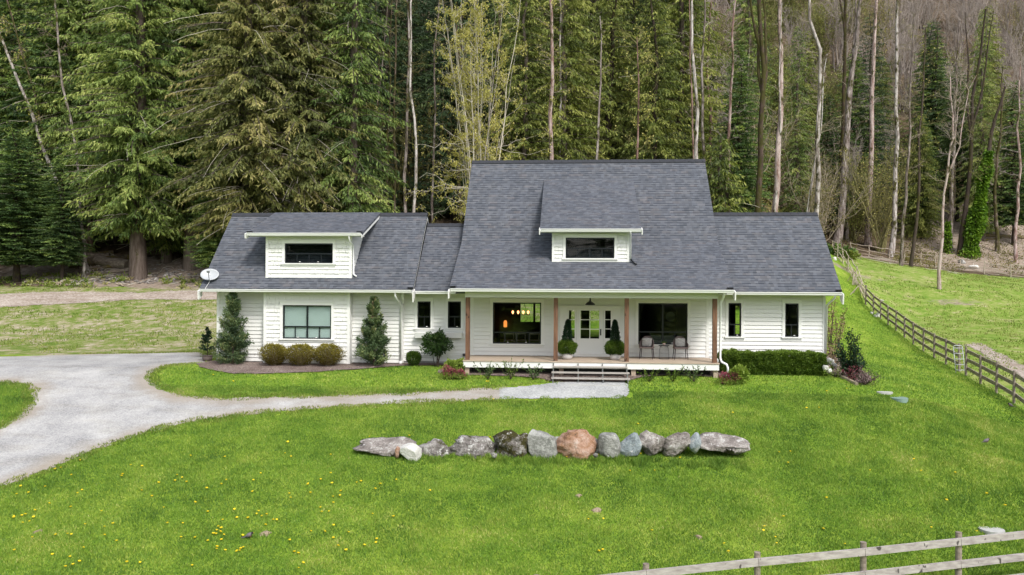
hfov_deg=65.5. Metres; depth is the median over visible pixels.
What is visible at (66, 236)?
hemlock tree
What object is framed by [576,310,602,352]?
front door
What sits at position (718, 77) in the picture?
bare tree
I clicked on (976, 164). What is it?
cedar tree
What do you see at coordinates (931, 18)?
bare tree
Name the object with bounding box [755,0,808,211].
alder tree
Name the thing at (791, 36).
bare tree
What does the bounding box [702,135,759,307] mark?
cedar tree
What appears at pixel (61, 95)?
cedar tree
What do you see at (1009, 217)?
hemlock tree
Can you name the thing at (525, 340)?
dining chair
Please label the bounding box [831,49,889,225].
hemlock tree
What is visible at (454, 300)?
window
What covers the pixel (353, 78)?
cedar tree
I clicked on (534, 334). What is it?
dining chair
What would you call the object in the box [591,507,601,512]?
soil mound
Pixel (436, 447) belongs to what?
boulder
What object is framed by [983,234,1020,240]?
log
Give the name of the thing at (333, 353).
barberry shrub
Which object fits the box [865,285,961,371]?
board fence
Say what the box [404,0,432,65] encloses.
fir tree
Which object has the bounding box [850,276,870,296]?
branch pile
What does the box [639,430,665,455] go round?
boulder
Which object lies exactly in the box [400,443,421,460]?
boulder
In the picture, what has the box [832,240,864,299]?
pole fence
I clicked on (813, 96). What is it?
alder tree
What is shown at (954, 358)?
metal ladder
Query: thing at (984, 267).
pole fence
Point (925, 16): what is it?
bare tree
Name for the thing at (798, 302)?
window
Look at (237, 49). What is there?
cedar tree
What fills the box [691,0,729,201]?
alder tree
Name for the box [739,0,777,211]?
alder tree
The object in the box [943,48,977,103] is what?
bare tree
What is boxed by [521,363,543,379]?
young shrub
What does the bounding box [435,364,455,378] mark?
flowering plant
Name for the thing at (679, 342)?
pillow
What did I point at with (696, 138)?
alder tree
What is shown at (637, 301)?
window
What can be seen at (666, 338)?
sofa
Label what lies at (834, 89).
bare tree
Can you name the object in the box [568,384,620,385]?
step edging
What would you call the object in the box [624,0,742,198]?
cedar tree
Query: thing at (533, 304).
back window frame
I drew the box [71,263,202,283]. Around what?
rubble
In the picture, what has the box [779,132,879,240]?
bare tree
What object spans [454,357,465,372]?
shrub
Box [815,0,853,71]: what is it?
bare tree
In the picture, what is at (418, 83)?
fir tree
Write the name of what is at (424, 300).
window
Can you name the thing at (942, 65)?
bare tree
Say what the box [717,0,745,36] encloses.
bare tree
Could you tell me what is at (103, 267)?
log
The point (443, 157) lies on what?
bare tree
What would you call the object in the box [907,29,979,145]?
bare tree
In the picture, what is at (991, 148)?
bare tree
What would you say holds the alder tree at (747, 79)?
on the ground at (924, 294)
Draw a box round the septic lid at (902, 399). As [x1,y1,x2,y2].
[890,396,907,402]
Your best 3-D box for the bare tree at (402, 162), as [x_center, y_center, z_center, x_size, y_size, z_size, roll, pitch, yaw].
[-7.795,-10.515,64.285,9.868,12.697,6.256,0,0,20]
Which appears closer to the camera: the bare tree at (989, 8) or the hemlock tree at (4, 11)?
the hemlock tree at (4, 11)
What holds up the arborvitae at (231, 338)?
on the mulch bed at (252, 367)
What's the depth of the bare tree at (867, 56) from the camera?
127.71 m
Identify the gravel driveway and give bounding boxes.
[0,352,563,485]
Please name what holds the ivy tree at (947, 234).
on the ground at (924, 294)
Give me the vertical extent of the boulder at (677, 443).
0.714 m
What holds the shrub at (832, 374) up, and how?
on the mulch bed at (845, 373)
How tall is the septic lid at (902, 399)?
0.135 m
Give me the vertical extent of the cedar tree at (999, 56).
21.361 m
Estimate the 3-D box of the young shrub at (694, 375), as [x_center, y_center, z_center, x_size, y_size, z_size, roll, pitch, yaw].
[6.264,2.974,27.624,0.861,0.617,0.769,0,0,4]
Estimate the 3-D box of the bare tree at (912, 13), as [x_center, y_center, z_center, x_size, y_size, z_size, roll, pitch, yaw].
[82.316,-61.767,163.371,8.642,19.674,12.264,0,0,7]
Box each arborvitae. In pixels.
[212,292,253,363]
[353,296,390,365]
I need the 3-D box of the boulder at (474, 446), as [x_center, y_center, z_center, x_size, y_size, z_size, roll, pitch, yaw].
[-1.120,4.615,22.672,1.354,0.785,0.740,0,0,20]
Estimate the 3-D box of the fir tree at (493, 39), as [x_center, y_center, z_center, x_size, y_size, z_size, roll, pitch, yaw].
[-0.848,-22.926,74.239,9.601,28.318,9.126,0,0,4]
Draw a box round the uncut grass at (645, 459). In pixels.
[388,451,750,470]
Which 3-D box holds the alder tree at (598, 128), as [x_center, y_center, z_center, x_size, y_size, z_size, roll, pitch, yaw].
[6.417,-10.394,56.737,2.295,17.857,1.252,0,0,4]
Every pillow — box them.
[642,338,651,345]
[675,338,684,346]
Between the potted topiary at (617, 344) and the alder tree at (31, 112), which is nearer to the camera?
the potted topiary at (617, 344)
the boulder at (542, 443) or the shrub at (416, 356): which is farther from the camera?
the shrub at (416, 356)
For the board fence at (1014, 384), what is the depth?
30.50 m
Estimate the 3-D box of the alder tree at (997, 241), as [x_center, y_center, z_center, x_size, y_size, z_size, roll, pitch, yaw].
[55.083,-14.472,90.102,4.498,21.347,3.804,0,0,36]
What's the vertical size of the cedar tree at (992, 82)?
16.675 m
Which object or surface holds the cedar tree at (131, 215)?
on the ground at (924, 294)
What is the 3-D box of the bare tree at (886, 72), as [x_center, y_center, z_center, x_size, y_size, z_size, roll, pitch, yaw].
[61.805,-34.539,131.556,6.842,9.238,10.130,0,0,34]
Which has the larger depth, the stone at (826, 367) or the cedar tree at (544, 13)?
the cedar tree at (544, 13)
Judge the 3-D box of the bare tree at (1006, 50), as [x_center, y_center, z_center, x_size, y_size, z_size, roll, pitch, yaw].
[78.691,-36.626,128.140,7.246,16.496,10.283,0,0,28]
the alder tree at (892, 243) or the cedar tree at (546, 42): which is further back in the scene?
the alder tree at (892, 243)
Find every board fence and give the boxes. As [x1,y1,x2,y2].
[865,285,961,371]
[965,346,1023,403]
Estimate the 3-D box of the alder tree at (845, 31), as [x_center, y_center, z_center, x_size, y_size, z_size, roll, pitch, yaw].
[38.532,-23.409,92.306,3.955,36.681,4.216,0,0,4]
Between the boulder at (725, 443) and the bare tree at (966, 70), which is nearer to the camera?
the boulder at (725, 443)
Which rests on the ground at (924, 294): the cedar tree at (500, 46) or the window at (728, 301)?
the cedar tree at (500, 46)
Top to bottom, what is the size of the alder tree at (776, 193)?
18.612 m
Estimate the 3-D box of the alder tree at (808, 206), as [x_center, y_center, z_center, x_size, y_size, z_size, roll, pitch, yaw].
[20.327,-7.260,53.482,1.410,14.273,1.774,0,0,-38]
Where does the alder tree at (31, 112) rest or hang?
on the ground at (924, 294)
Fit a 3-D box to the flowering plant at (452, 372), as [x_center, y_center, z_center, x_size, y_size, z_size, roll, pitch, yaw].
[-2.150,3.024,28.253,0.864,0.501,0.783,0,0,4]
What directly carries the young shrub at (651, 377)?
on the ground at (924, 294)
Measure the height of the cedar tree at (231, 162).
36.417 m
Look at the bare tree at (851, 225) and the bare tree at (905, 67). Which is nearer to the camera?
the bare tree at (851, 225)
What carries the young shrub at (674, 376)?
on the ground at (924, 294)
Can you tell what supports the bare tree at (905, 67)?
on the ground at (924, 294)
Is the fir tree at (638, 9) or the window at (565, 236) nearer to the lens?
the window at (565, 236)
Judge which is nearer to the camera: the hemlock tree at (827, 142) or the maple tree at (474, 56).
the maple tree at (474, 56)
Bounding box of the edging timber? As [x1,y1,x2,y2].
[838,374,857,384]
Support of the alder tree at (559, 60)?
on the ground at (924, 294)
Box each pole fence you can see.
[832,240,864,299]
[850,243,1023,276]
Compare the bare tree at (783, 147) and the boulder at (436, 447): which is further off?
the bare tree at (783, 147)
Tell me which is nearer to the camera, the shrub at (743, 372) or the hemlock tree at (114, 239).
the shrub at (743, 372)
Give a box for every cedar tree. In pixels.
[0,0,33,235]
[0,0,94,227]
[2,0,108,251]
[2,0,135,253]
[49,0,210,280]
[78,0,176,250]
[112,0,256,270]
[133,4,187,263]
[145,0,327,243]
[146,0,269,251]
[204,0,339,122]
[221,0,387,212]
[254,1,323,199]
[296,0,384,211]
[300,0,410,212]
[463,0,570,220]
[468,0,522,185]
[498,0,571,158]
[511,0,564,126]
[512,0,618,159]
[541,0,651,159]
[545,0,631,156]
[568,0,658,159]
[609,0,684,130]
[611,0,658,74]
[613,0,698,159]
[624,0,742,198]
[664,0,732,162]
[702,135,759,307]
[716,0,784,188]
[762,48,803,199]
[778,26,824,221]
[784,30,830,167]
[857,58,906,191]
[897,115,946,238]
[955,8,1012,239]
[963,5,1017,145]
[965,63,1011,179]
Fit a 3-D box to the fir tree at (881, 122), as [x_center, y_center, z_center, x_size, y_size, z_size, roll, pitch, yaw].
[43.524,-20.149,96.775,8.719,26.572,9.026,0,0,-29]
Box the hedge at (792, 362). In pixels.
[717,348,827,375]
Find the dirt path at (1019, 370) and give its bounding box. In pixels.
[965,342,1023,376]
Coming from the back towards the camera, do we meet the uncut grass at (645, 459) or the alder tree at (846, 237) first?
the alder tree at (846, 237)
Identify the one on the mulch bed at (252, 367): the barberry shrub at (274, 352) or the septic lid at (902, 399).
the barberry shrub at (274, 352)
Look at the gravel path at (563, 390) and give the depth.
26.87 m
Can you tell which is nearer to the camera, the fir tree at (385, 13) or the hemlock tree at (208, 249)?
the hemlock tree at (208, 249)
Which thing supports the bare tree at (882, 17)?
on the ground at (924, 294)
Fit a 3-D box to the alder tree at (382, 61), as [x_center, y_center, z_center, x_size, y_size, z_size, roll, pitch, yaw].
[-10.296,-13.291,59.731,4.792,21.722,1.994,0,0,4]
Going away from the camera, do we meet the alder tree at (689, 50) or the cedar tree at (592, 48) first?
the alder tree at (689, 50)
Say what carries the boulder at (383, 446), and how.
on the ground at (924, 294)
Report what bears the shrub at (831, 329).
on the ground at (924, 294)
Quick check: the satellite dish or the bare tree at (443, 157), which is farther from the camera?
the bare tree at (443, 157)
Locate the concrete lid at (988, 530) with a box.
[978,526,1004,534]
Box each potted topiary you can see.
[558,319,577,359]
[604,319,623,359]
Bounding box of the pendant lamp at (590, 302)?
[585,298,594,304]
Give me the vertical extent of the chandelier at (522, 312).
0.961 m
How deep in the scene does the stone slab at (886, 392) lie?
26.30 m
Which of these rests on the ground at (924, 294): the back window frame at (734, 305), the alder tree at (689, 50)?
the alder tree at (689, 50)
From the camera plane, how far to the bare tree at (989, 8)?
157.81 m
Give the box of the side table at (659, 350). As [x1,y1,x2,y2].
[659,345,669,358]
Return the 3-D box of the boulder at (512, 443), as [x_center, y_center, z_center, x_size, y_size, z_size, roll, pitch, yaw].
[-0.017,4.530,22.592,1.126,0.986,0.845,0,0,4]
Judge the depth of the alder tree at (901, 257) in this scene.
75.56 m
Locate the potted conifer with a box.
[198,327,214,360]
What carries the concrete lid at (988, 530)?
on the ground at (924, 294)
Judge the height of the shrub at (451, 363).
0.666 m
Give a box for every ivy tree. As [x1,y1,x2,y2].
[923,163,976,253]
[957,85,1013,259]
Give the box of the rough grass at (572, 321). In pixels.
[0,256,1023,405]
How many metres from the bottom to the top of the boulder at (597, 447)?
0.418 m
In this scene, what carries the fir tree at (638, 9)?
on the ground at (924, 294)
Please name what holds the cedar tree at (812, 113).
on the ground at (924, 294)
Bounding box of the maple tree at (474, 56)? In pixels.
[403,0,551,222]
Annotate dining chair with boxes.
[505,333,514,341]
[515,333,526,341]
[529,333,539,342]
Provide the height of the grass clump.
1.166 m
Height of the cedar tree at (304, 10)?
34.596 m
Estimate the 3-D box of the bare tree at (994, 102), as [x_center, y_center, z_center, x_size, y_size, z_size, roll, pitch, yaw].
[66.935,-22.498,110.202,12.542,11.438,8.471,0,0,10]
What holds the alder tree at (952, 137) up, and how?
on the ground at (924, 294)
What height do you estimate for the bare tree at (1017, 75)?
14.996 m
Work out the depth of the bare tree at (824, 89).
113.19 m
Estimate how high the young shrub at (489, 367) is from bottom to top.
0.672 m
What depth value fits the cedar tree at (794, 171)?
85.76 m
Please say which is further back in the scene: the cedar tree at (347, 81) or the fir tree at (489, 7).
the fir tree at (489, 7)
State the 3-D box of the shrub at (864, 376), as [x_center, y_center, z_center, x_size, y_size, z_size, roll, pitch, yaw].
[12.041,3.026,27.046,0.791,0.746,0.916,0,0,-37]
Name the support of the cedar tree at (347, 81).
on the ground at (924, 294)
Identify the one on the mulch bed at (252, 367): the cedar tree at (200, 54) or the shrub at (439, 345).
the shrub at (439, 345)
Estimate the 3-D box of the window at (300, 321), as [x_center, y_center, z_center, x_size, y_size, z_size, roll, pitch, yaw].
[-7.993,1.335,31.076,2.204,1.590,0.185,0,0,4]
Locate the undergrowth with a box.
[712,120,1023,273]
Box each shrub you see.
[255,342,286,365]
[282,342,316,365]
[310,343,345,365]
[406,350,421,365]
[419,327,454,366]
[443,357,457,369]
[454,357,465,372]
[473,361,496,378]
[495,357,523,378]
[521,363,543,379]
[637,368,660,380]
[664,367,683,381]
[682,365,705,381]
[728,363,750,382]
[823,361,844,376]
[827,243,857,255]
[827,298,846,345]
[827,313,844,354]
[832,326,868,377]
[836,249,861,259]
[842,364,862,380]
[851,365,883,384]
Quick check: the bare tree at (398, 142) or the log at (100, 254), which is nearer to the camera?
the log at (100, 254)
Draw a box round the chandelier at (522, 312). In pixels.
[511,304,529,314]
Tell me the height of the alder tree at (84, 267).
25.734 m
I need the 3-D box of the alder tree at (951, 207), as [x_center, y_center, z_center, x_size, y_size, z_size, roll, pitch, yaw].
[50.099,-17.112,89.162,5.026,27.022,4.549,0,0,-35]
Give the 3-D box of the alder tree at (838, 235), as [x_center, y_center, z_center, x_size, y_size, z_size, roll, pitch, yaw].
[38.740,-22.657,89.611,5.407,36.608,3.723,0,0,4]
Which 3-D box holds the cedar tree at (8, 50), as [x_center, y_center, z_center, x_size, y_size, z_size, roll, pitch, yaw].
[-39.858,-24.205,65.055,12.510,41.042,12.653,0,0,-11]
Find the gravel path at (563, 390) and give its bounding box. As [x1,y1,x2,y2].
[499,381,628,398]
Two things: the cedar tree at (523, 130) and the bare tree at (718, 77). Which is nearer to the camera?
the cedar tree at (523, 130)
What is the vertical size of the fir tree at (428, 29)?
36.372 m
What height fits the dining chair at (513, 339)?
0.790 m
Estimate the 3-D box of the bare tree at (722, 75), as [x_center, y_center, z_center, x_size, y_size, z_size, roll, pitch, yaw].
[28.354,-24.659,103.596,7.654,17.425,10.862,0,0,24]
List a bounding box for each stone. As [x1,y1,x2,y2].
[822,365,828,371]
[827,358,833,364]
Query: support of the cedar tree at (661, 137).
on the ground at (924, 294)
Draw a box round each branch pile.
[847,267,860,284]
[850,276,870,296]
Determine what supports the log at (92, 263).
on the ground at (924, 294)
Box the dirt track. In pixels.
[0,290,216,306]
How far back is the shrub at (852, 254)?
71.72 m
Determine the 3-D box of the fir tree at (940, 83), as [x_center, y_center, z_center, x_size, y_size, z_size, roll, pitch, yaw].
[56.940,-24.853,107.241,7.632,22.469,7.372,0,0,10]
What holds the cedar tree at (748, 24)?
on the ground at (924, 294)
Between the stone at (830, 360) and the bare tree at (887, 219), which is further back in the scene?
the bare tree at (887, 219)
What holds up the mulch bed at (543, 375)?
on the ground at (924, 294)
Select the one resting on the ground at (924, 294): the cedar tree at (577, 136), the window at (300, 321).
the cedar tree at (577, 136)
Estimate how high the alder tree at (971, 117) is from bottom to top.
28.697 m
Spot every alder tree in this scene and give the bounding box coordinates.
[0,0,78,268]
[0,13,90,272]
[38,0,86,276]
[81,3,92,252]
[367,0,397,192]
[371,1,385,202]
[378,0,421,211]
[380,0,402,208]
[386,0,424,212]
[399,0,429,212]
[428,0,450,222]
[438,2,475,222]
[491,12,510,159]
[532,0,572,159]
[545,0,571,159]
[587,16,618,159]
[680,0,697,158]
[681,0,711,158]
[687,0,724,161]
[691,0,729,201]
[711,0,746,187]
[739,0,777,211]
[745,40,749,176]
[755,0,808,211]
[768,3,791,211]
[791,0,859,216]
[806,55,830,211]
[807,74,825,211]
[833,0,857,241]
[833,0,875,245]
[841,0,867,240]
[853,0,889,246]
[878,0,912,256]
[888,5,930,265]
[893,21,946,266]
[922,70,976,289]
[938,22,975,252]
[950,1,1004,253]
[977,66,1020,251]
[1001,46,1023,262]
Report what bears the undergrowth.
on the ground at (924, 294)
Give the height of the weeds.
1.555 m
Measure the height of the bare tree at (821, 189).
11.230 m
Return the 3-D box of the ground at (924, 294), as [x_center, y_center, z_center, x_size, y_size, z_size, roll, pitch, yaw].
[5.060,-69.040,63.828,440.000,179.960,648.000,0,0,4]
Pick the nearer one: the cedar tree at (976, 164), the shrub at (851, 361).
the shrub at (851, 361)
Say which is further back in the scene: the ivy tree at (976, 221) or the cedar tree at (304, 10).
the ivy tree at (976, 221)
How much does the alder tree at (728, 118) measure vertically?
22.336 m
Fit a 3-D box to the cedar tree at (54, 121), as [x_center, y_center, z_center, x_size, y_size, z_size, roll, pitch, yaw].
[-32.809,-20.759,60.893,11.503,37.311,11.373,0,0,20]
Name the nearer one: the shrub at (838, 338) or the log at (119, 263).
the shrub at (838, 338)
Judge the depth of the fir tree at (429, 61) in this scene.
73.55 m
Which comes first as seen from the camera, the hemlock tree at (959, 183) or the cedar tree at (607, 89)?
the cedar tree at (607, 89)
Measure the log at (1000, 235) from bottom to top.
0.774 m
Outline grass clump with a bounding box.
[826,343,839,369]
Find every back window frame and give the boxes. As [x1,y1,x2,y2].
[533,304,534,321]
[734,305,735,323]
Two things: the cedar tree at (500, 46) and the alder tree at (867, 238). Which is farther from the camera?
the alder tree at (867, 238)
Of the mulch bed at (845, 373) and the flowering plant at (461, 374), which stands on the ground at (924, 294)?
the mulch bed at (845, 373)
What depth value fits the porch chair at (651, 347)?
29.73 m
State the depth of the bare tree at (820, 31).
145.10 m
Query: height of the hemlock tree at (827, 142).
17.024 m
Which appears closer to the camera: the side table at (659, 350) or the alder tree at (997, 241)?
the side table at (659, 350)
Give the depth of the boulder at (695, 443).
22.01 m
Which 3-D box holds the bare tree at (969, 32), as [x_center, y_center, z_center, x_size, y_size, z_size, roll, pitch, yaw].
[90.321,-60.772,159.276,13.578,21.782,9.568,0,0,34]
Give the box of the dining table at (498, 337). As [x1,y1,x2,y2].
[495,331,533,341]
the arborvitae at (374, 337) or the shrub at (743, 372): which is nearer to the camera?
the shrub at (743, 372)
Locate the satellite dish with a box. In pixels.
[200,269,218,288]
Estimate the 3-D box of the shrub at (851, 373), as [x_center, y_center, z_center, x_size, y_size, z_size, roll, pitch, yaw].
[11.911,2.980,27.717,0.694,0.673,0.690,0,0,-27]
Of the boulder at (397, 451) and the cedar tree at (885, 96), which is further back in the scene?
the cedar tree at (885, 96)
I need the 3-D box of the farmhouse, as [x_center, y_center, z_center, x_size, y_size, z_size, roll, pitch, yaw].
[0.246,-0.927,33.658,24.382,9.256,11.730,0,0,4]
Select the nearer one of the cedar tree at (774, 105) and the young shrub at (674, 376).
the young shrub at (674, 376)
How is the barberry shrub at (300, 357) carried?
on the mulch bed at (252, 367)
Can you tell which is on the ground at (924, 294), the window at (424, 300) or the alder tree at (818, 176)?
the alder tree at (818, 176)
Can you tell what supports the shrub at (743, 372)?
on the ground at (924, 294)
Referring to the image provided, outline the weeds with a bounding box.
[0,271,202,288]
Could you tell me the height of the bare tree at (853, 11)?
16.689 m
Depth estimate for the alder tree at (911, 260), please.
77.16 m
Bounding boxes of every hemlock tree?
[0,0,34,222]
[0,0,106,220]
[0,63,35,234]
[0,132,79,282]
[25,143,97,279]
[93,195,117,245]
[181,135,229,268]
[708,44,773,211]
[808,94,856,236]
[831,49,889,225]
[897,114,945,218]
[900,21,960,166]
[930,66,979,221]
[987,80,1023,244]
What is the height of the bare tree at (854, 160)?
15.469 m
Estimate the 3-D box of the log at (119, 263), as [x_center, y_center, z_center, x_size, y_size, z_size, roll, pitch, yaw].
[-29.062,-1.799,58.050,3.470,1.141,0.862,0,0,26]
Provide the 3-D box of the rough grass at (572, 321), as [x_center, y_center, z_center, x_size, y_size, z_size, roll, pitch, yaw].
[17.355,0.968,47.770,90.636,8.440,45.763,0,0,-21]
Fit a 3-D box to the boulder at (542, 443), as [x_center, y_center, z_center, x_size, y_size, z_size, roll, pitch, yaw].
[0.864,4.495,22.467,0.847,0.991,0.626,0,0,4]
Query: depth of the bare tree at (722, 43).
146.37 m
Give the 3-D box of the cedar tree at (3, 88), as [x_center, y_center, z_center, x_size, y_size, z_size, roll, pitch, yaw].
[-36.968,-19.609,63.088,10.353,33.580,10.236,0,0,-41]
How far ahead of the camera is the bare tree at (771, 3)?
163.41 m
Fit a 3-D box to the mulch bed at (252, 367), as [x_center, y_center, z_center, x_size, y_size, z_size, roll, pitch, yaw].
[-6.973,3.069,30.341,11.250,0.262,3.600,0,0,4]
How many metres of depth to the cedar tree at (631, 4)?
78.83 m
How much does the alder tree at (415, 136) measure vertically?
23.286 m
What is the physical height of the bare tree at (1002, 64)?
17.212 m
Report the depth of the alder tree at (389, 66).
61.88 m
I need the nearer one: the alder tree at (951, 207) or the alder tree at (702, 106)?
the alder tree at (702, 106)
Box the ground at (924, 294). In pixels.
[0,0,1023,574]
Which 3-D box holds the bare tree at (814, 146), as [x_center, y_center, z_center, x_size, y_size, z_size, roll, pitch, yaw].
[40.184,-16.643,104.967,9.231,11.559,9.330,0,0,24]
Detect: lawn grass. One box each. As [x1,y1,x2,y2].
[0,273,1023,429]
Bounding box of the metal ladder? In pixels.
[953,345,964,372]
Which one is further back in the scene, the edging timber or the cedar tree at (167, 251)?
the cedar tree at (167, 251)
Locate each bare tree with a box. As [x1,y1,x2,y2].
[361,87,469,212]
[366,94,453,212]
[403,124,463,214]
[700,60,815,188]
[701,0,723,37]
[703,28,740,112]
[704,11,753,64]
[704,41,734,108]
[706,7,736,67]
[710,34,751,116]
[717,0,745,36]
[731,0,798,66]
[745,0,801,36]
[754,32,798,110]
[764,113,830,211]
[765,0,807,35]
[767,152,852,225]
[777,3,816,78]
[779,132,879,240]
[782,0,831,41]
[783,65,883,149]
[786,0,862,68]
[790,42,827,103]
[800,151,892,240]
[801,129,839,168]
[811,107,868,236]
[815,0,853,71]
[817,57,855,111]
[825,0,874,33]
[834,10,898,106]
[835,136,925,236]
[835,139,916,251]
[850,0,904,69]
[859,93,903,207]
[866,0,918,42]
[867,48,903,102]
[877,0,943,111]
[879,0,950,72]
[880,0,931,73]
[885,134,939,210]
[899,0,926,27]
[899,82,961,141]
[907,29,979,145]
[908,40,965,108]
[913,0,936,29]
[939,0,980,66]
[942,82,1023,135]
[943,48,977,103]
[947,0,987,34]
[950,0,1005,56]
[961,111,1015,206]
[969,0,1023,64]
[975,0,1001,34]
[988,0,1023,58]
[988,18,1023,103]
[999,48,1023,151]
[1008,0,1023,33]
[1008,27,1023,103]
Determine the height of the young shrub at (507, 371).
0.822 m
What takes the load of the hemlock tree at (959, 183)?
on the ground at (924, 294)
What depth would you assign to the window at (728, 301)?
30.19 m
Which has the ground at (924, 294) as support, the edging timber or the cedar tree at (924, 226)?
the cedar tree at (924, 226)
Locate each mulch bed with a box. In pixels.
[198,360,443,373]
[438,367,725,381]
[827,356,870,381]
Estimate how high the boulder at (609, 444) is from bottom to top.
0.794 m
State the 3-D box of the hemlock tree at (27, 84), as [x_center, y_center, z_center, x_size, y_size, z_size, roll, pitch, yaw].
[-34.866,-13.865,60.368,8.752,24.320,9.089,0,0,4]
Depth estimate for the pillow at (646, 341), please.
29.67 m
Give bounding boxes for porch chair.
[639,336,653,359]
[672,336,688,359]
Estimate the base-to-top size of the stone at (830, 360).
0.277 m
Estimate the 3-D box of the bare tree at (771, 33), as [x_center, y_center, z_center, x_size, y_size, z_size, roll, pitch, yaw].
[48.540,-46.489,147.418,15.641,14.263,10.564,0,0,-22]
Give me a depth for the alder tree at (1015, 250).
86.17 m
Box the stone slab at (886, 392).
[877,391,892,394]
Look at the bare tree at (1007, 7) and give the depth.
144.57 m
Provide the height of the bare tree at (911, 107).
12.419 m
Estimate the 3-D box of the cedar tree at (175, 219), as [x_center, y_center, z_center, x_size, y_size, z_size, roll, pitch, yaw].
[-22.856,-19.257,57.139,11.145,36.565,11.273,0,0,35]
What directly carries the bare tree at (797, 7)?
on the ground at (924, 294)
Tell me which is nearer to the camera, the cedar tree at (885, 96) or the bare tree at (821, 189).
the bare tree at (821, 189)
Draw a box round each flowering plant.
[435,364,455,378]
[443,367,459,378]
[450,368,472,378]
[711,371,736,384]
[722,371,747,384]
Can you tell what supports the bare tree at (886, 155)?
on the ground at (924, 294)
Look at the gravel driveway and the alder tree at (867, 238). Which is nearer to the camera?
the gravel driveway
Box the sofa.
[651,335,685,342]
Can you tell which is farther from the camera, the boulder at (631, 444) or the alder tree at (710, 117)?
the alder tree at (710, 117)
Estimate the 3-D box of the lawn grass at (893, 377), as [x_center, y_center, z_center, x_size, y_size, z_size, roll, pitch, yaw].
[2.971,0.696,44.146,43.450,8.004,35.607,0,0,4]
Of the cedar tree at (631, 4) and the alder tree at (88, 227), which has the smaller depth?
the alder tree at (88, 227)
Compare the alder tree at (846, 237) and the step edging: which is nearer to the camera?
the step edging
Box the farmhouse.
[197,159,843,383]
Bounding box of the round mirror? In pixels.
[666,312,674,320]
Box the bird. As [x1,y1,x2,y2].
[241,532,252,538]
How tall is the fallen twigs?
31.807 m
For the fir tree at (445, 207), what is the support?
on the ground at (924, 294)
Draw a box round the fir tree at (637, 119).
[609,17,669,158]
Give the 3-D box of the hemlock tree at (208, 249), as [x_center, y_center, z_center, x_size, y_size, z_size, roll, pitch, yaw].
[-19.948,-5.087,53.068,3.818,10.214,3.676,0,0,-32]
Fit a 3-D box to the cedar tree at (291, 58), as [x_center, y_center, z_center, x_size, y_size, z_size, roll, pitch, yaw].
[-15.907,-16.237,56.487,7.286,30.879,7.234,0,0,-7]
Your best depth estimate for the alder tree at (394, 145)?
59.46 m
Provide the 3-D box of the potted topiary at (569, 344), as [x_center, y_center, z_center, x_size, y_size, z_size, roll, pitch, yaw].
[2.033,1.890,29.274,0.831,1.498,0.761,0,0,4]
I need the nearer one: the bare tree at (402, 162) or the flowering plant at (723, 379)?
the flowering plant at (723, 379)
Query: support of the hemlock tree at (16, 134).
on the ground at (924, 294)
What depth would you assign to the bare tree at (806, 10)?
160.96 m
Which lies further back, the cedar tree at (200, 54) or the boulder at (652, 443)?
the cedar tree at (200, 54)
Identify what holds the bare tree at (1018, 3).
on the ground at (924, 294)
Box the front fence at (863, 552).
[534,531,1023,574]
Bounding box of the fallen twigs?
[21,202,1023,285]
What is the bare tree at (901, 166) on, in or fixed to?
on the ground at (924, 294)
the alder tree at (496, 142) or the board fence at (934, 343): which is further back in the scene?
the alder tree at (496, 142)
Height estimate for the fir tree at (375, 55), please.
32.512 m
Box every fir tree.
[332,0,385,197]
[357,0,456,220]
[358,0,431,181]
[359,0,435,123]
[368,0,421,103]
[399,0,467,188]
[402,3,484,79]
[403,0,504,220]
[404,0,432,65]
[414,0,530,178]
[420,0,491,136]
[452,0,536,137]
[609,17,669,158]
[618,0,711,156]
[752,35,776,164]
[849,13,909,219]
[908,19,963,180]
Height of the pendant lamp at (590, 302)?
0.475 m
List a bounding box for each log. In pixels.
[65,253,110,265]
[68,253,128,267]
[91,265,111,270]
[93,255,128,268]
[109,268,128,272]
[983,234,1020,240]
[986,233,1023,238]
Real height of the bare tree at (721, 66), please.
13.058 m
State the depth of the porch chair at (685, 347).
29.60 m
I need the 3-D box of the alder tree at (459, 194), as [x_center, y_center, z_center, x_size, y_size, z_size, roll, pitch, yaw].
[-3.669,-11.415,58.503,3.240,19.026,2.447,0,0,23]
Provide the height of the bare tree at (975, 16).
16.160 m
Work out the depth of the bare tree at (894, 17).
142.39 m
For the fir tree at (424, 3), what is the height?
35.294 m
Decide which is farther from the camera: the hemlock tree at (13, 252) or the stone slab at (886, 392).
the hemlock tree at (13, 252)
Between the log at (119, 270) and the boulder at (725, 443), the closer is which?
the boulder at (725, 443)
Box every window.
[279,301,334,341]
[281,240,335,266]
[414,298,433,330]
[444,297,463,330]
[489,298,544,346]
[562,234,617,261]
[634,299,691,347]
[725,299,744,339]
[781,299,802,340]
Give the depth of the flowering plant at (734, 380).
27.27 m
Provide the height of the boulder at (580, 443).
0.995 m
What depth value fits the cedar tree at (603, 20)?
70.60 m
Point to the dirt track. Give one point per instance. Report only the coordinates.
(30, 298)
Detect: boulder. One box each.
[353,436,416,456]
[395,446,399,458]
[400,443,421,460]
[418,438,450,456]
[448,435,496,458]
[493,430,527,457]
[527,429,557,459]
[556,429,597,459]
[595,438,598,452]
[598,432,620,457]
[620,432,641,457]
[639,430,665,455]
[663,432,690,456]
[689,432,700,453]
[700,432,750,454]
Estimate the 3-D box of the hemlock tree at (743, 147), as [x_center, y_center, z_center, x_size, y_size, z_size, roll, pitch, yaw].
[17.311,-11.044,60.974,5.427,15.078,5.635,0,0,-30]

